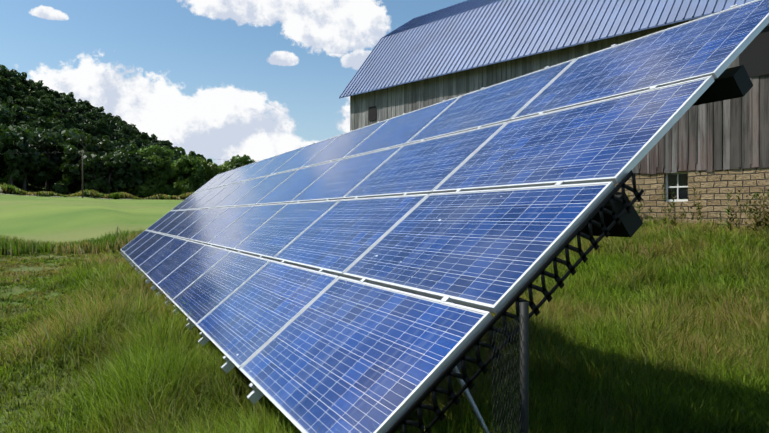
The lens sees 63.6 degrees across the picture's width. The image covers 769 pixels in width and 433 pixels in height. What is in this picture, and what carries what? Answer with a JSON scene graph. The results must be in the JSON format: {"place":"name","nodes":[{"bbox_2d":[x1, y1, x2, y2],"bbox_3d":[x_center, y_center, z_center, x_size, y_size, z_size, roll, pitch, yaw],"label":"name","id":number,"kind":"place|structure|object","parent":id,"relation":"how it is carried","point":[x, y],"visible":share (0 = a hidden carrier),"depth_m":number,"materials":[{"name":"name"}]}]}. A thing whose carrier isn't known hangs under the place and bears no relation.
{"place":"outdoors","nodes":[
{"label":"outdoors","id":0,"kind":"place"},
{"bbox_2d":[0,0,466,164],"label":"sky","id":1,"kind":"structure","parent":0,"point":[223,80],"materials":[{"name":"blue"}]},
{"bbox_2d":[0,182,695,432],"bbox_3d":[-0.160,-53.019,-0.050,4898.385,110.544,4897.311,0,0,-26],"label":"ground","id":2,"kind":"structure","parent":0,"point":[47,219],"depth_m":50.74,"materials":[{"name":"green plant"}]},
{"bbox_2d":[0,85,6,102],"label":"forest tree","id":3,"kind":"object","parent":2,"relation":"on","point":[3,97],"visible":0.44,"depth_m":300.98,"materials":[{"name":"green plant"}]},
{"bbox_2d":[0,108,9,121],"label":"forest tree","id":4,"kind":"object","parent":2,"relation":"on","point":[4,117],"visible":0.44,"depth_m":238.00,"materials":[{"name":"green plant"}]},
{"bbox_2d":[0,75,10,96],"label":"forest tree","id":5,"kind":"object","parent":2,"relation":"on","point":[5,83],"visible":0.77,"depth_m":361.99,"materials":[{"name":"green plant"}]},
{"bbox_2d":[0,108,12,127],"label":"forest tree","id":6,"kind":"object","parent":2,"relation":"on","point":[9,123],"visible":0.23,"depth_m":242.14,"materials":[{"name":"green plant"}]},
{"bbox_2d":[0,66,13,84],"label":"forest tree","id":7,"kind":"object","parent":2,"relation":"on","point":[4,71],"visible":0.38,"depth_m":379.82,"materials":[{"name":"green plant"}]},
{"bbox_2d":[6,97,13,106],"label":"forest tree","id":8,"kind":"object","parent":2,"relation":"on","point":[10,103],"visible":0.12,"depth_m":305.74,"materials":[{"name":"green plant"}]},
{"bbox_2d":[10,112,15,118],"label":"forest tree","id":9,"kind":"object","parent":2,"relation":"on","point":[13,114],"visible":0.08,"depth_m":271.57,"materials":[{"name":"green plant"}]},
{"bbox_2d":[0,162,28,184],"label":"tree","id":10,"kind":"object","parent":2,"relation":"on","point":[4,179],"visible":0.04,"depth_m":180.59,"materials":[{"name":"green plant"}]},
{"bbox_2d":[7,77,21,85],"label":"forest tree","id":11,"kind":"object","parent":2,"relation":"on","point":[16,81],"visible":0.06,"depth_m":401.40,"materials":[{"name":"green plant"}]},
{"bbox_2d":[6,89,25,100],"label":"forest tree","id":12,"kind":"object","parent":2,"relation":"on","point":[13,93],"visible":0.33,"depth_m":363.53,"materials":[{"name":"green plant"}]},
{"bbox_2d":[10,72,24,85],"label":"forest tree","id":13,"kind":"object","parent":2,"relation":"on","point":[12,74],"visible":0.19,"depth_m":439.20,"materials":[{"name":"green plant"}]},
{"bbox_2d":[0,129,36,184],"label":"forest tree","id":14,"kind":"object","parent":2,"relation":"on","point":[28,134],"visible":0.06,"depth_m":178.58,"materials":[{"name":"green plant"}]},
{"bbox_2d":[15,98,21,105],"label":"forest tree","id":15,"kind":"object","parent":2,"relation":"on","point":[18,101],"visible":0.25,"depth_m":351.13,"materials":[{"name":"green plant"}]},
{"bbox_2d":[0,125,37,184],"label":"forest tree","id":16,"kind":"object","parent":2,"relation":"on","point":[8,135],"visible":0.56,"depth_m":170.47,"materials":[{"name":"green plant"}]},
{"bbox_2d":[13,83,24,94],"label":"forest tree","id":17,"kind":"object","parent":2,"relation":"on","point":[19,87],"visible":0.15,"depth_m":392.97,"materials":[{"name":"green plant"}]},
{"bbox_2d":[13,77,26,90],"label":"forest tree","id":18,"kind":"object","parent":2,"relation":"on","point":[19,79],"visible":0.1,"depth_m":437.94,"materials":[{"name":"green plant"}]},
{"bbox_2d":[9,104,31,125],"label":"forest tree","id":19,"kind":"object","parent":2,"relation":"on","point":[17,110],"visible":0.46,"depth_m":289.18,"materials":[{"name":"green plant"}]},
{"bbox_2d":[21,72,28,85],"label":"forest tree","id":20,"kind":"object","parent":2,"relation":"on","point":[26,83],"visible":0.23,"depth_m":462.94,"materials":[{"name":"green plant"}]},
{"bbox_2d":[23,85,29,94],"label":"forest tree","id":21,"kind":"object","parent":2,"relation":"on","point":[25,91],"visible":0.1,"depth_m":431.61,"materials":[{"name":"green plant"}]},
{"bbox_2d":[6,139,47,189],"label":"forest tree","id":22,"kind":"object","parent":2,"relation":"on","point":[19,172],"visible":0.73,"depth_m":172.82,"materials":[{"name":"green plant"}]},
{"bbox_2d":[22,111,36,120],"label":"forest tree","id":23,"kind":"object","parent":2,"relation":"on","point":[32,117],"visible":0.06,"depth_m":306.02,"materials":[{"name":"green plant"}]},
{"bbox_2d":[21,96,40,116],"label":"forest tree","id":24,"kind":"object","parent":2,"relation":"on","point":[30,102],"visible":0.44,"depth_m":347.22,"materials":[{"name":"green plant"}]},
{"bbox_2d":[13,169,51,189],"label":"tree","id":25,"kind":"object","parent":2,"relation":"on","point":[33,181],"visible":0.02,"depth_m":190.47,"materials":[{"name":"green plant"}]},
{"bbox_2d":[26,90,38,98],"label":"forest tree","id":26,"kind":"object","parent":2,"relation":"on","point":[34,93],"visible":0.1,"depth_m":418.23,"materials":[{"name":"green plant"}]},
{"bbox_2d":[23,106,42,117],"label":"forest tree","id":27,"kind":"object","parent":2,"relation":"on","point":[30,110],"visible":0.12,"depth_m":342.76,"materials":[{"name":"green plant"}]},
{"bbox_2d":[25,85,44,98],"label":"forest tree","id":28,"kind":"object","parent":2,"relation":"on","point":[40,92],"visible":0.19,"depth_m":433.00,"materials":[{"name":"green plant"}]},
{"bbox_2d":[28,121,43,128],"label":"forest tree","id":29,"kind":"object","parent":2,"relation":"on","point":[31,124],"visible":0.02,"depth_m":287.93,"materials":[{"name":"green plant"}]},
{"bbox_2d":[31,128,41,132],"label":"forest tree","id":30,"kind":"object","parent":2,"relation":"on","point":[37,130],"visible":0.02,"depth_m":218.27,"materials":[{"name":"green plant"}]},
{"bbox_2d":[28,82,46,94],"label":"forest tree","id":31,"kind":"object","parent":2,"relation":"on","point":[38,85],"visible":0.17,"depth_m":469.08,"materials":[{"name":"green plant"}]},
{"bbox_2d":[31,97,50,111],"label":"forest tree","id":32,"kind":"object","parent":2,"relation":"on","point":[43,101],"visible":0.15,"depth_m":380.79,"materials":[{"name":"green plant"}]},
{"bbox_2d":[36,101,48,118],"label":"forest tree","id":33,"kind":"object","parent":2,"relation":"on","point":[45,113],"visible":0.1,"depth_m":364.39,"materials":[{"name":"green plant"}]},
{"bbox_2d":[35,116,52,129],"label":"forest tree","id":34,"kind":"object","parent":2,"relation":"on","point":[43,122],"visible":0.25,"depth_m":297.48,"materials":[{"name":"green plant"}]},
{"bbox_2d":[36,95,55,108],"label":"forest tree","id":35,"kind":"object","parent":2,"relation":"on","point":[51,104],"visible":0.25,"depth_m":402.43,"materials":[{"name":"green plant"}]},
{"bbox_2d":[42,86,52,93],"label":"forest tree","id":36,"kind":"object","parent":2,"relation":"on","point":[49,91],"visible":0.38,"depth_m":557.73,"materials":[{"name":"green plant"}]},
{"bbox_2d":[44,105,52,116],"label":"forest tree","id":37,"kind":"object","parent":2,"relation":"on","point":[51,112],"visible":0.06,"depth_m":383.57,"materials":[{"name":"green plant"}]},
{"bbox_2d":[29,131,69,190],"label":"forest tree","id":38,"kind":"object","parent":2,"relation":"on","point":[42,145],"visible":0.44,"depth_m":185.58,"materials":[{"name":"green plant"}]},
{"bbox_2d":[40,126,60,133],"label":"forest tree","id":39,"kind":"object","parent":2,"relation":"on","point":[56,128],"depth_m":235.00,"materials":[{"name":"green plant"}]},
{"bbox_2d":[48,117,62,125],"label":"forest tree","id":40,"kind":"object","parent":2,"relation":"on","point":[59,122],"visible":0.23,"depth_m":342.67,"materials":[{"name":"green plant"}]},
{"bbox_2d":[34,129,78,191],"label":"forest tree","id":41,"kind":"object","parent":2,"relation":"on","point":[70,139],"visible":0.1,"depth_m":195.56,"materials":[{"name":"green plant"}]},
{"bbox_2d":[53,91,66,98],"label":"forest tree","id":42,"kind":"object","parent":2,"relation":"on","point":[56,94],"visible":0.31,"depth_m":552.43,"materials":[{"name":"green plant"}]},
{"bbox_2d":[41,143,86,194],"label":"forest tree","id":43,"kind":"object","parent":2,"relation":"on","point":[53,171],"visible":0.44,"depth_m":184.50,"materials":[{"name":"green plant"}]},
{"bbox_2d":[0,250,129,432],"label":"lawn","id":44,"kind":"structure","parent":2,"relation":"on","point":[8,370],"depth_m":6.43,"materials":[{"name":"green plant"}]},
{"bbox_2d":[52,111,77,127],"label":"forest tree","id":45,"kind":"object","parent":2,"relation":"on","point":[57,115],"visible":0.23,"depth_m":389.45,"materials":[{"name":"green plant"}]},
{"bbox_2d":[54,104,75,114],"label":"forest tree","id":46,"kind":"object","parent":2,"relation":"on","point":[60,109],"visible":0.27,"depth_m":413.11,"materials":[{"name":"green plant"}]},
{"bbox_2d":[58,95,73,106],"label":"forest tree","id":47,"kind":"object","parent":2,"relation":"on","point":[67,98],"visible":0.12,"depth_m":496.26,"materials":[{"name":"green plant"}]},
{"bbox_2d":[61,118,73,128],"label":"forest tree","id":48,"kind":"object","parent":2,"relation":"on","point":[65,121],"visible":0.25,"depth_m":379.40,"materials":[{"name":"green plant"}]},
{"bbox_2d":[55,131,79,160],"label":"forest tree","id":49,"kind":"object","parent":2,"relation":"on","point":[75,134],"depth_m":206.52,"materials":[{"name":"green plant"}]},
{"bbox_2d":[0,227,144,256],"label":"weed band","id":50,"kind":"object","parent":2,"relation":"on","point":[16,247],"visible":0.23,"depth_m":28.74,"materials":[{"name":"green plant"}]},
{"bbox_2d":[67,112,82,122],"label":"forest tree","id":51,"kind":"object","parent":2,"relation":"on","point":[79,119],"visible":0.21,"depth_m":407.24,"materials":[{"name":"green plant"}]},
{"bbox_2d":[69,182,84,193],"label":"tree","id":52,"kind":"object","parent":2,"relation":"on","point":[75,189],"depth_m":199.92,"materials":[{"name":"green plant"}]},
{"bbox_2d":[70,127,86,135],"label":"forest tree","id":53,"kind":"object","parent":2,"relation":"on","point":[72,128],"visible":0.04,"depth_m":289.21,"materials":[{"name":"green plant"}]},
{"bbox_2d":[72,103,85,113],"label":"forest tree","id":54,"kind":"object","parent":2,"relation":"on","point":[81,108],"visible":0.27,"depth_m":485.88,"materials":[{"name":"green plant"}]},
{"bbox_2d":[76,150,82,197],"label":"utility pole","id":55,"kind":"object","parent":2,"relation":"on","point":[82,172],"visible":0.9,"depth_m":134.74,"materials":[{"name":"brown wood"}]},
{"bbox_2d":[0,151,250,160],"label":"power lines","id":56,"kind":"object","parent":55,"relation":"hanging from","point":[112,153],"visible":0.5,"depth_m":136.11,"materials":[{"name":"black plastic"}]},
{"bbox_2d":[60,145,99,189],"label":"forest tree","id":57,"kind":"object","parent":2,"relation":"on","point":[73,171],"visible":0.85,"depth_m":179.98,"materials":[{"name":"green plant"}]},
{"bbox_2d":[77,123,88,130],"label":"forest tree","id":58,"kind":"object","parent":2,"relation":"on","point":[81,126],"visible":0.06,"depth_m":399.86,"materials":[{"name":"green plant"}]},
{"bbox_2d":[82,119,95,126],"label":"forest tree","id":59,"kind":"object","parent":2,"relation":"on","point":[89,121],"visible":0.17,"depth_m":439.88,"materials":[{"name":"green plant"}]},
{"bbox_2d":[83,112,97,120],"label":"forest tree","id":60,"kind":"object","parent":2,"relation":"on","point":[89,115],"visible":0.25,"depth_m":480.13,"materials":[{"name":"green plant"}]},
{"bbox_2d":[84,123,100,137],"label":"forest tree","id":61,"kind":"object","parent":2,"relation":"on","point":[93,131],"visible":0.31,"depth_m":417.93,"materials":[{"name":"green plant"}]},
{"bbox_2d":[74,133,113,152],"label":"forest tree","id":62,"kind":"object","parent":2,"relation":"on","point":[85,141],"visible":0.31,"depth_m":214.82,"materials":[{"name":"green plant"}]},
{"bbox_2d":[78,155,111,191],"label":"tree","id":63,"kind":"object","parent":2,"relation":"on","point":[88,176],"visible":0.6,"depth_m":180.98,"materials":[{"name":"green plant"}]},
{"bbox_2d":[89,112,101,119],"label":"forest tree","id":64,"kind":"object","parent":2,"relation":"on","point":[97,116],"visible":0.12,"depth_m":522.66,"materials":[{"name":"green plant"}]},
{"bbox_2d":[83,143,108,156],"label":"forest tree","id":65,"kind":"object","parent":2,"relation":"on","point":[103,153],"visible":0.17,"depth_m":212.26,"materials":[{"name":"green plant"}]},
{"bbox_2d":[0,182,193,199],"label":"brush","id":66,"kind":"object","parent":2,"relation":"on","point":[6,188],"visible":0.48,"depth_m":169.59,"materials":[{"name":"green plant"}]},
{"bbox_2d":[91,106,105,113],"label":"forest tree","id":67,"kind":"object","parent":2,"relation":"on","point":[100,109],"visible":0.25,"depth_m":627.99,"materials":[{"name":"green plant"}]},
{"bbox_2d":[95,119,109,137],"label":"forest tree","id":68,"kind":"object","parent":2,"relation":"on","point":[101,124],"visible":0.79,"depth_m":463.80,"materials":[{"name":"green plant"}]},
{"bbox_2d":[102,155,114,193],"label":"forest tree","id":69,"kind":"object","parent":2,"relation":"on","point":[111,191],"depth_m":193.43,"materials":[{"name":"green plant"}]},
{"bbox_2d":[102,118,115,137],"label":"forest tree","id":70,"kind":"object","parent":2,"relation":"on","point":[110,124],"visible":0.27,"depth_m":519.32,"materials":[{"name":"green plant"}]},
{"bbox_2d":[95,155,126,193],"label":"forest tree","id":71,"kind":"object","parent":2,"relation":"on","point":[116,166],"visible":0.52,"depth_m":184.85,"materials":[{"name":"green plant"}]},
{"bbox_2d":[107,113,120,120],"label":"forest tree","id":72,"kind":"object","parent":2,"relation":"on","point":[113,116],"visible":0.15,"depth_m":659.96,"materials":[{"name":"green plant"}]},
{"bbox_2d":[104,159,126,191],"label":"forest tree","id":73,"kind":"object","parent":2,"relation":"on","point":[111,183],"visible":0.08,"depth_m":188.96,"materials":[{"name":"green plant"}]},
{"bbox_2d":[112,141,125,148],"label":"forest tree","id":74,"kind":"object","parent":2,"relation":"on","point":[118,146],"visible":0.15,"depth_m":405.80,"materials":[{"name":"green plant"}]},
{"bbox_2d":[110,132,128,143],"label":"forest tree","id":75,"kind":"object","parent":2,"relation":"on","point":[116,135],"visible":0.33,"depth_m":479.96,"materials":[{"name":"green plant"}]},
{"bbox_2d":[115,138,125,146],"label":"forest tree","id":76,"kind":"object","parent":2,"relation":"on","point":[122,141],"visible":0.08,"depth_m":446.32,"materials":[{"name":"green plant"}]},
{"bbox_2d":[115,125,131,139],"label":"forest tree","id":77,"kind":"object","parent":2,"relation":"on","point":[126,131],"visible":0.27,"depth_m":533.56,"materials":[{"name":"green plant"}]},
{"bbox_2d":[121,146,136,153],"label":"forest tree","id":78,"kind":"object","parent":2,"relation":"on","point":[128,148],"visible":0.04,"depth_m":218.56,"materials":[{"name":"green plant"}]},
{"bbox_2d":[109,151,154,195],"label":"forest tree","id":79,"kind":"object","parent":2,"relation":"on","point":[134,175],"visible":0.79,"depth_m":189.62,"materials":[{"name":"green plant"}]},
{"bbox_2d":[128,128,137,133],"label":"forest tree","id":80,"kind":"object","parent":2,"relation":"on","point":[135,131],"visible":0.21,"depth_m":591.93,"materials":[{"name":"green plant"}]},
{"bbox_2d":[125,138,142,149],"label":"forest tree","id":81,"kind":"object","parent":2,"relation":"on","point":[138,143],"visible":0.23,"depth_m":507.02,"materials":[{"name":"green plant"}]},
{"bbox_2d":[126,143,143,197],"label":"forest tree","id":82,"kind":"object","parent":2,"relation":"on","point":[135,146],"depth_m":230.68,"materials":[{"name":"green plant"}]},
{"bbox_2d":[112,153,163,197],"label":"tree","id":83,"kind":"object","parent":2,"relation":"on","point":[148,189],"visible":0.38,"depth_m":194.10,"materials":[{"name":"green plant"}]},
{"bbox_2d":[140,132,147,140],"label":"forest tree","id":84,"kind":"object","parent":2,"relation":"on","point":[144,136],"visible":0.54,"depth_m":599.23,"materials":[{"name":"green plant"}]},
{"bbox_2d":[147,134,158,141],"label":"forest tree","id":85,"kind":"object","parent":2,"relation":"on","point":[153,137],"visible":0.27,"depth_m":651.19,"materials":[{"name":"green plant"}]},
{"bbox_2d":[148,141,161,146],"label":"forest tree","id":86,"kind":"object","parent":2,"relation":"on","point":[158,143],"visible":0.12,"depth_m":566.51,"materials":[{"name":"green plant"}]},
{"bbox_2d":[137,145,175,196],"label":"tree","id":87,"kind":"object","parent":2,"relation":"on","point":[165,172],"visible":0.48,"depth_m":201.14,"materials":[{"name":"green plant"}]},
{"bbox_2d":[157,160,182,194],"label":"tree","id":88,"kind":"object","parent":2,"relation":"on","point":[170,181],"visible":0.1,"depth_m":215.91,"materials":[{"name":"green plant"}]},
{"bbox_2d":[172,147,185,158],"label":"forest tree","id":89,"kind":"object","parent":2,"relation":"on","point":[177,151],"visible":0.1,"depth_m":238.82,"materials":[{"name":"green plant"}]},
{"bbox_2d":[171,154,206,193],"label":"tree","id":90,"kind":"object","parent":2,"relation":"on","point":[190,172],"visible":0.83,"depth_m":190.54,"materials":[{"name":"green plant"}]},
{"bbox_2d":[184,151,205,160],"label":"forest tree","id":91,"kind":"object","parent":2,"relation":"on","point":[192,154],"visible":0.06,"depth_m":261.94,"materials":[{"name":"green plant"}]},
{"bbox_2d":[195,157,219,183],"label":"tree","id":92,"kind":"object","parent":2,"relation":"on","point":[211,171],"visible":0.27,"depth_m":207.70,"materials":[{"name":"green plant"}]},
{"bbox_2d":[216,163,228,174],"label":"tree","id":93,"kind":"object","parent":2,"relation":"on","point":[221,168],"visible":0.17,"depth_m":212.91,"materials":[{"name":"green plant"}]},
{"bbox_2d":[224,154,254,170],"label":"tree","id":94,"kind":"object","parent":2,"relation":"on","point":[237,161],"visible":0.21,"depth_m":212.51,"materials":[{"name":"green plant"}]},
{"bbox_2d":[0,215,768,432],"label":"long grass","id":95,"kind":"structure","parent":2,"relation":"on","point":[625,336],"depth_m":6.70,"materials":[{"name":"green plant"}]},
{"bbox_2d":[452,361,489,432],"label":"brace","id":96,"kind":"object","parent":2,"relation":"on","point":[457,368],"visible":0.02,"depth_m":3.42,"materials":[{"name":"metal"}]},
{"bbox_2d":[120,0,768,432],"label":"solar panel rails","id":97,"kind":"object","parent":96,"relation":"on","point":[256,394],"visible":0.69,"depth_m":4.16,"materials":[{"name":"silver metal"}]},
{"bbox_2d":[121,0,768,432],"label":"solar panels","id":98,"kind":"object","parent":97,"relation":"in","point":[341,356],"visible":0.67,"depth_m":4.54,"materials":[{"name":"blue glass"}]},
{"bbox_2d":[386,170,643,432],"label":"truss","id":99,"kind":"object","parent":97,"relation":"attached to","point":[433,388],"visible":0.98,"depth_m":3.01,"materials":[{"name":"black metal"}]},
{"bbox_2d":[580,65,752,236],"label":"dark array purlins","id":100,"kind":"object","parent":96,"relation":"on","point":[732,83],"visible":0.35,"depth_m":3.73,"materials":[{"name":"black metal"}]},
{"bbox_2d":[520,302,528,432],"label":"fence post","id":101,"kind":"object","parent":2,"relation":"on","point":[524,309],"visible":1,"depth_m":2.90,"materials":[{"name":"grey metal"}]},
{"bbox_2d":[491,315,523,432],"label":"wire mesh","id":102,"kind":"object","parent":101,"relation":"attached to","point":[508,377],"visible":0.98,"depth_m":2.65,"materials":[{"name":"black metal"}]},
{"bbox_2d":[350,16,768,173],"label":"barn wall","id":103,"kind":"structure","parent":2,"relation":"on","point":[685,140],"depth_m":21.36,"materials":[{"name":"grey wood"}]},
{"bbox_2d":[339,0,753,97],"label":"barn roof","id":104,"kind":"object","parent":103,"relation":"on","point":[466,35],"visible":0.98,"depth_m":27.80,"materials":[{"name":"grey metal"}]},
{"bbox_2d":[369,26,768,172],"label":"dark barn openings","id":105,"kind":"object","parent":103,"relation":"in","point":[754,57],"visible":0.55,"depth_m":19.34,"materials":[{"name":"black wood"}]},
{"bbox_2d":[614,166,768,228],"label":"stone wall","id":106,"kind":"structure","parent":2,"relation":"on","point":[715,186],"depth_m":20.42,"materials":[{"name":"beige stone"}]},
{"bbox_2d":[666,172,687,201],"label":"barn window frames","id":107,"kind":"structure","parent":106,"relation":"in","point":[677,187],"depth_m":21.32,"materials":[{"name":"white wood"}]},
{"bbox_2d":[668,173,687,199],"bbox_3d":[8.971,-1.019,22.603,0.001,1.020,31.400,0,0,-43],"label":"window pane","id":108,"kind":"structure","parent":107,"relation":"in","point":[683,181],"depth_m":21.32,"materials":[{"name":"black glass"}]},
{"bbox_2d":[627,177,768,233],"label":"wall weed leaves","id":109,"kind":"object","parent":2,"relation":"on","point":[756,220],"visible":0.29,"depth_m":18.04,"materials":[{"name":"green plant"}]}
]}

